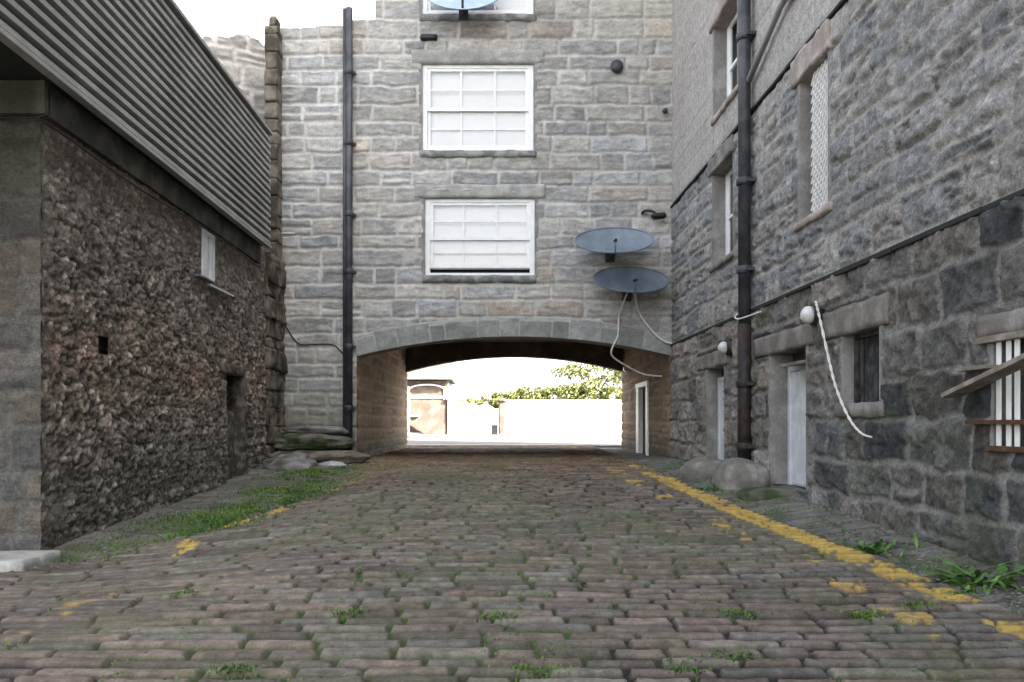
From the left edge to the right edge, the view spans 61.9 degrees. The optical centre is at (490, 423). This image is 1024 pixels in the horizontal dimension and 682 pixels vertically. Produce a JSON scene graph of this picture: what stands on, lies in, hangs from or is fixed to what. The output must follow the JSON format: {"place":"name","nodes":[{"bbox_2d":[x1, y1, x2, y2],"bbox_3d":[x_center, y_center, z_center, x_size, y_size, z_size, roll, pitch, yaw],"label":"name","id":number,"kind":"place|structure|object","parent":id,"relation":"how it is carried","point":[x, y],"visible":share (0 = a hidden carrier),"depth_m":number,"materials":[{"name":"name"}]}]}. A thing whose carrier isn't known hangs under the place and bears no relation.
{"place":"outdoors","nodes":[
{"label":"outdoors","id":0,"kind":"place"},
{"bbox_2d":[174,0,621,424],"label":"sky","id":1,"kind":"structure","parent":0,"point":[211,18],"materials":[{"name":"white"}]},
{"bbox_2d":[0,446,1023,681],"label":"lane setts","id":2,"kind":"structure","parent":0,"point":[269,595],"depth_m":6.96,"materials":[{"name":"stone"}]},
{"bbox_2d":[5,461,1023,681],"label":"joint grass","id":3,"kind":"structure","parent":2,"relation":"on","point":[526,666],"depth_m":6.19,"materials":[{"name":"green plant"}]},
{"bbox_2d":[407,438,621,443],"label":"street","id":4,"kind":"structure","parent":0,"point":[514,440],"depth_m":41.90,"materials":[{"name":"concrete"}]},
{"bbox_2d":[407,444,621,447],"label":"pavement","id":5,"kind":"structure","parent":0,"point":[595,445],"depth_m":33.20,"materials":[{"name":"grey concrete"}]},
{"bbox_2d":[8,447,1023,618],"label":"verge","id":6,"kind":"structure","parent":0,"point":[798,514],"depth_m":11.36,"materials":[{"name":"stone"}]},
{"bbox_2d":[0,550,60,571],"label":"stone slab","id":7,"kind":"structure","parent":6,"relation":"on","point":[17,560],"depth_m":9.50,"materials":[{"name":"grey stone"}]},
{"bbox_2d":[31,463,398,570],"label":"grass","id":8,"kind":"structure","parent":6,"relation":"on","point":[252,508],"depth_m":13.16,"materials":[{"name":"green plant"}]},
{"bbox_2d":[261,452,316,470],"bbox_3d":[-4.617,1.035,19.297,1.338,0.784,0.989,0,0,0],"label":"boulder","id":9,"kind":"object","parent":6,"relation":"on","point":[295,461],"visible":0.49,"depth_m":19.01,"materials":[{"name":"stone"}]},
{"bbox_2d":[267,450,370,464],"bbox_3d":[-4.199,0.845,20.588,2.691,0.435,1.543,0,0,0],"label":"rock slab","id":10,"kind":"object","parent":6,"relation":"on","point":[346,457],"visible":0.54,"depth_m":20.07,"materials":[{"name":"grey stone"}]},
{"bbox_2d":[273,433,355,450],"bbox_3d":[-4.438,0.452,20.992,2.205,0.438,1.687,0,0,0],"label":"rock slab","id":11,"kind":"object","parent":10,"relation":"on","point":[294,442],"visible":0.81,"depth_m":20.32,"materials":[{"name":"stone"}]},
{"bbox_2d":[281,425,349,435],"bbox_3d":[-4.395,0.178,21.304,1.734,0.274,1.070,0,0,0],"label":"rock slab","id":12,"kind":"object","parent":11,"relation":"on","point":[326,430],"visible":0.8,"depth_m":20.87,"materials":[{"name":"stone"}]},
{"bbox_2d":[317,460,345,465],"bbox_3d":[-3.761,0.996,20.095,0.834,0.297,0.620,0,0,0],"label":"boulder","id":13,"kind":"object","parent":6,"relation":"on","point":[332,463],"visible":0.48,"depth_m":19.89,"materials":[{"name":"grey stone"}]},
{"bbox_2d":[679,458,723,479],"bbox_3d":[4.146,0.977,16.187,1.077,0.662,1.412,0,0,0],"label":"guard stone","id":14,"kind":"object","parent":6,"relation":"on","point":[699,468],"visible":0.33,"depth_m":15.77,"materials":[{"name":"stone"}]},
{"bbox_2d":[698,481,722,490],"bbox_3d":[3.668,1.068,14.274,0.698,0.243,0.782,0,0,-26],"label":"weed plant","id":15,"kind":"object","parent":6,"relation":"on","point":[712,486],"visible":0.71,"depth_m":14.15,"materials":[{"name":"green plant"}]},
{"bbox_2d":[712,458,770,489],"bbox_3d":[4.185,0.985,14.350,0.912,0.818,1.138,0,0,0],"label":"guard stone","id":16,"kind":"object","parent":6,"relation":"on","point":[732,473],"visible":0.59,"depth_m":13.93,"materials":[{"name":"stone"}]},
{"bbox_2d":[732,487,800,500],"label":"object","id":17,"kind":"object","parent":6,"relation":"on","point":[756,493],"depth_m":12.72,"materials":[{"name":"stone"}]},
{"bbox_2d":[836,539,893,556],"bbox_3d":[3.902,1.306,8.886,0.691,0.246,0.871,0,0,45],"label":"weed plant","id":18,"kind":"object","parent":6,"relation":"on","point":[876,547],"visible":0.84,"depth_m":8.85,"materials":[{"name":"green plant"}]},
{"bbox_2d":[882,533,941,557],"bbox_3d":[4.368,1.235,8.893,0.602,0.218,0.832,0,0,0],"label":"weed plant","id":19,"kind":"object","parent":6,"relation":"on","point":[915,538],"visible":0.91,"depth_m":8.82,"materials":[{"name":"green plant"}]},
{"bbox_2d":[912,556,1023,590],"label":"weed plant","id":20,"kind":"object","parent":6,"relation":"on","point":[956,577],"visible":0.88,"depth_m":7.34,"materials":[{"name":"green plant"}]},
{"bbox_2d":[945,584,990,598],"bbox_3d":[3.936,1.383,7.035,0.449,0.113,0.292,0,0,0],"label":"weed plant","id":21,"kind":"object","parent":6,"relation":"on","point":[986,590],"visible":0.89,"depth_m":7.08,"materials":[{"name":"green plant"}]},
{"bbox_3d":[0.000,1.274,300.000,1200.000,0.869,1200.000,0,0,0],"label":"ground","id":22,"kind":"structure","parent":0,"visible":0},
{"bbox_2d":[0,0,272,550],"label":"rubble outbuilding","id":23,"kind":"structure","parent":22,"relation":"on","point":[133,374],"depth_m":12.09,"materials":[{"name":"brown stone"}]},
{"bbox_2d":[0,114,260,267],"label":"gutter","id":24,"kind":"object","parent":23,"relation":"attached to","point":[41,116],"depth_m":11.49,"materials":[{"name":"black plastic"}]},
{"bbox_2d":[195,228,214,282],"bbox_3d":[-5.295,-3.135,15.835,0.170,0.970,1.030,0,0,0],"label":"window","id":25,"kind":"structure","parent":23,"relation":"in","point":[208,240],"depth_m":15.91,"materials":[{"name":"white paint"}]},
{"bbox_2d":[207,284,233,296],"bbox_3d":[-5.270,-2.600,16.675,0.080,0.040,1.450,0,0,0],"label":"white batten","id":26,"kind":"object","parent":23,"relation":"attached to","point":[219,290],"visible":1,"depth_m":16.52,"materials":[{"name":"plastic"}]},
{"bbox_2d":[218,362,247,479],"bbox_3d":[-5.488,0.305,17.513,0.553,3.054,1.873,0,0,0],"label":"doorway","id":27,"kind":"structure","parent":23,"relation":"in","point":[236,402],"depth_m":18.15,"materials":[{"name":"stone"}]},
{"bbox_2d":[264,16,287,458],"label":"stone pier","id":28,"kind":"structure","parent":22,"relation":"on","point":[275,360],"depth_m":21.18,"materials":[{"name":"grey stone"}]},
{"bbox_2d":[407,362,455,434],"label":"brown house","id":29,"kind":"structure","parent":22,"relation":"on","point":[429,390],"depth_m":48.34,"materials":[{"name":"stone"}]},
{"bbox_2d":[407,384,444,432],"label":"window","id":30,"kind":"structure","parent":29,"relation":"in","point":[420,400],"depth_m":48.35,"materials":[{"name":"brown stone"}]},
{"bbox_2d":[446,397,458,434],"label":"white gate pillar","id":31,"kind":"structure","parent":22,"relation":"on","point":[453,417],"depth_m":47.95,"materials":[{"name":"white paint"}]},
{"bbox_2d":[452,383,498,434],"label":"white house","id":32,"kind":"structure","parent":22,"relation":"on","point":[474,419],"depth_m":56.00,"materials":[{"name":"white paint"}]},
{"bbox_2d":[280,0,673,457],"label":"stone building","id":33,"kind":"structure","parent":22,"relation":"on","point":[506,153],"depth_m":21.71,"materials":[{"name":"grey stone"}]},
{"bbox_2d":[203,33,265,248],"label":"ruined gable","id":34,"kind":"structure","parent":33,"relation":"attached to","point":[241,57],"depth_m":22.46,"materials":[{"name":"grey stone"}]},
{"bbox_2d":[285,325,342,353],"bbox_3d":[-4.476,-2.134,21.670,1.578,0.851,0.055,0,0,1],"label":"wall cable","id":35,"kind":"object","parent":33,"relation":"attached to","point":[312,344],"depth_m":21.66,"materials":[{"name":"black plastic"}]},
{"bbox_2d":[343,7,356,449],"bbox_3d":[-3.580,-4.725,21.612,0.334,11.550,0.316,0,0,0],"label":"drainpipe","id":36,"kind":"object","parent":33,"relation":"attached to","point":[349,143],"visible":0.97,"depth_m":21.50,"materials":[{"name":"metal"}]},
{"bbox_2d":[420,34,436,40],"bbox_3d":[-1.579,-9.815,21.672,0.443,0.135,0.183,0,0,0],"label":"wall vent","id":37,"kind":"object","parent":33,"relation":"attached to","point":[428,37],"depth_m":21.62,"materials":[{"name":"black plastic"}]},
{"bbox_2d":[428,0,497,19],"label":"satellite dish","id":38,"kind":"object","parent":33,"relation":"attached to","point":[463,7],"visible":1,"depth_m":21.10,"materials":[{"name":"metal"}]},
{"bbox_2d":[411,49,544,158],"bbox_3d":[-0.324,-8.139,21.850,3.403,2.785,0.360,0,0,0],"label":"window","id":39,"kind":"structure","parent":33,"relation":"in","point":[471,101],"depth_m":21.85,"materials":[{"name":"paint"}]},
{"bbox_2d":[419,0,536,21],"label":"window","id":40,"kind":"structure","parent":33,"relation":"in","point":[501,10],"depth_m":21.77,"materials":[{"name":"wood"}]},
{"bbox_2d":[414,184,545,283],"bbox_3d":[-0.272,-4.837,21.849,3.363,2.545,0.363,0,0,0],"label":"window","id":41,"kind":"structure","parent":33,"relation":"in","point":[467,236],"depth_m":21.85,"materials":[{"name":"paint"}]},
{"bbox_2d":[574,227,653,262],"bbox_3d":[3.039,-4.508,20.990,1.616,0.810,1.288,0,0,41],"label":"satellite dish","id":42,"kind":"object","parent":33,"relation":"attached to","point":[610,242],"visible":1,"depth_m":21.15,"materials":[{"name":"grey metal"}]},
{"bbox_2d":[610,60,622,72],"bbox_3d":[3.200,-9.060,21.700,0.330,0.330,0.180,0,0,0],"label":"wall vent","id":43,"kind":"object","parent":33,"relation":"attached to","point":[616,66],"depth_m":21.61,"materials":[{"name":"black plastic"}]},
{"bbox_2d":[623,365,631,371],"bbox_3d":[4.707,-1.879,28.999,0.387,0.212,0.299,0,0,0],"label":"passage lamp","id":44,"kind":"object","parent":33,"relation":"attached to","point":[625,369],"visible":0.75,"depth_m":28.89,"materials":[{"name":"white plastic"}]},
{"bbox_2d":[593,266,669,300],"bbox_3d":[3.461,-3.535,20.990,1.593,0.809,1.275,0,0,-42],"label":"satellite dish","id":45,"kind":"object","parent":33,"relation":"attached to","point":[629,280],"visible":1,"depth_m":21.14,"materials":[{"name":"grey metal"}]},
{"bbox_2d":[610,293,661,376],"bbox_3d":[3.744,-2.247,22.023,0.588,2.039,1.663,0,0,42],"label":"dish cable","id":46,"kind":"object","parent":45,"relation":"hanging from","point":[622,363],"visible":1,"depth_m":21.63,"materials":[{"name":"grey plastic"}]},
{"bbox_2d":[635,380,648,455],"bbox_3d":[4.806,-0.120,26.642,0.240,2.340,2.470,0,0,2],"label":"door","id":47,"kind":"structure","parent":33,"relation":"in","point":[642,389],"depth_m":27.20,"materials":[{"name":"white paint"}]},
{"bbox_2d":[634,293,671,344],"bbox_3d":[4.032,-2.657,21.569,1.125,1.329,0.363,0,0,-20],"label":"dish cable","id":48,"kind":"object","parent":33,"relation":"attached to","point":[647,325],"visible":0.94,"depth_m":21.60,"materials":[{"name":"grey plastic"}]},
{"bbox_2d":[641,209,666,219],"bbox_3d":[4.108,-5.283,21.521,0.644,0.265,0.298,0,0,12],"label":"floodlight","id":49,"kind":"object","parent":33,"relation":"attached to","point":[657,216],"visible":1,"depth_m":21.42,"materials":[{"name":"black plastic"}]},
{"bbox_2d":[498,399,505,434],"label":"gate post","id":50,"kind":"object","parent":22,"relation":"on","point":[501,406],"visible":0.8,"depth_m":47.98,"materials":[{"name":"brown stone"}]},
{"bbox_2d":[467,386,551,408],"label":"garden tree","id":51,"kind":"object","parent":22,"relation":"on","point":[517,394],"visible":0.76,"depth_m":49.90,"materials":[{"name":"green plant"}]},
{"bbox_2d":[407,435,620,437],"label":"kerb","id":52,"kind":"structure","parent":22,"relation":"on","point":[513,436],"depth_m":46.20,"materials":[{"name":"concrete"}]},
{"bbox_2d":[505,400,621,434],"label":"boundary wall","id":53,"kind":"structure","parent":22,"relation":"on","point":[563,417],"depth_m":48.00,"materials":[{"name":"white paint"}]},
{"bbox_2d":[538,380,621,399],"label":"garden tree","id":54,"kind":"object","parent":22,"relation":"on","point":[574,391],"visible":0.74,"depth_m":50.04,"materials":[{"name":"green plant"}]},
{"bbox_2d":[549,361,621,398],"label":"garden tree","id":55,"kind":"object","parent":22,"relation":"on","point":[578,371],"visible":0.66,"depth_m":54.22,"materials":[{"name":"green plant"}]},
{"bbox_2d":[668,0,1023,577],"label":"long tenement","id":56,"kind":"structure","parent":22,"relation":"on","point":[887,187],"depth_m":10.53,"materials":[{"name":"grey stone"}]},
{"bbox_2d":[697,351,726,459],"bbox_3d":[4.776,-0.330,17.755,0.420,2.339,2.423,0,0,0],"label":"door","id":57,"kind":"structure","parent":56,"relation":"in","point":[714,364],"depth_m":18.20,"materials":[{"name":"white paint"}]},
{"bbox_2d":[707,134,736,272],"bbox_3d":[4.773,-4.328,17.039,0.474,2.376,1.891,0,0,0],"label":"window","id":58,"kind":"structure","parent":56,"relation":"in","point":[723,241],"depth_m":17.62,"materials":[{"name":"stone"}]},
{"bbox_2d":[708,0,737,125],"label":"window","id":59,"kind":"structure","parent":56,"relation":"in","point":[723,23],"depth_m":17.47,"materials":[{"name":"stone"}]},
{"bbox_2d":[718,339,732,355],"bbox_3d":[4.487,-1.460,16.300,0.286,0.323,0.323,0,0,0],"label":"wall lamp","id":60,"kind":"object","parent":56,"relation":"attached to","point":[725,347],"visible":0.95,"depth_m":16.20,"materials":[{"name":"white plastic"}]},
{"bbox_2d":[736,0,756,459],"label":"drainpipe","id":61,"kind":"object","parent":56,"relation":"attached to","point":[745,180],"visible":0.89,"depth_m":14.90,"materials":[{"name":"metal"}]},
{"bbox_2d":[734,311,761,319],"bbox_3d":[4.415,-1.938,14.779,0.255,0.245,0.966,0,0,0],"label":"tie cable","id":62,"kind":"object","parent":61,"relation":"attached to","point":[746,316],"visible":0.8,"depth_m":14.69,"materials":[{"name":"white plastic"}]},
{"bbox_2d":[746,0,786,82],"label":"waste pipe","id":63,"kind":"object","parent":61,"relation":"attached to","point":[767,36],"visible":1,"depth_m":13.93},
{"bbox_2d":[754,323,814,491],"bbox_3d":[4.806,-0.238,13.497,0.483,2.476,2.678,0,0,0],"label":"door","id":64,"kind":"structure","parent":56,"relation":"in","point":[788,386],"depth_m":13.98,"materials":[{"name":"white paint"}]},
{"bbox_2d":[800,303,824,326],"bbox_3d":[4.487,-1.530,11.950,0.286,0.340,0.340,0,0,0],"label":"wall lamp","id":65,"kind":"object","parent":56,"relation":"attached to","point":[808,315],"visible":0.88,"depth_m":11.86,"materials":[{"name":"white plastic"}]},
{"bbox_2d":[814,301,872,437],"bbox_3d":[4.495,-0.763,10.999,0.092,1.867,1.823,0,0,0],"label":"twisted cable","id":66,"kind":"object","parent":65,"relation":"hanging from","point":[832,374],"visible":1,"depth_m":11.22,"materials":[{"name":"white plastic"}]},
{"bbox_2d":[790,19,834,231],"bbox_3d":[4.814,-4.192,12.255,0.552,2.646,1.517,0,0,0],"label":"window","id":67,"kind":"structure","parent":56,"relation":"in","point":[814,164],"depth_m":12.29,"materials":[{"name":"stone"}]},
{"bbox_2d":[822,292,890,417],"bbox_3d":[4.777,-0.802,10.825,0.456,1.466,1.936,0,0,0],"label":"window","id":68,"kind":"structure","parent":56,"relation":"in","point":[860,351],"depth_m":10.90,"materials":[{"name":"stone"}]},
{"bbox_2d":[955,365,997,371],"bbox_3d":[4.540,-0.517,7.960,0.140,0.035,0.520,0,0,0],"label":"plank","id":69,"kind":"object","parent":56,"relation":"attached to","point":[975,368],"visible":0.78,"depth_m":7.90,"materials":[{"name":"grey wood"}]},
{"bbox_2d":[941,353,1023,397],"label":"plank","id":70,"kind":"object","parent":56,"relation":"attached to","point":[1005,369],"visible":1,"depth_m":7.61,"materials":[{"name":"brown wood"}]},
{"bbox_2d":[965,307,1023,452],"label":"window","id":71,"kind":"structure","parent":56,"relation":"in","point":[1002,332],"depth_m":7.71,"materials":[{"name":"white paint"}]},
{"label":"far pavement","id":72,"kind":"structure","parent":0,"visible":0},
{"bbox_2d":[491,424,497,434],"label":"meter box","id":73,"kind":"object","parent":72,"relation":"on","point":[494,429],"visible":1,"depth_m":47.55,"materials":[{"name":"black plastic"}]}
]}

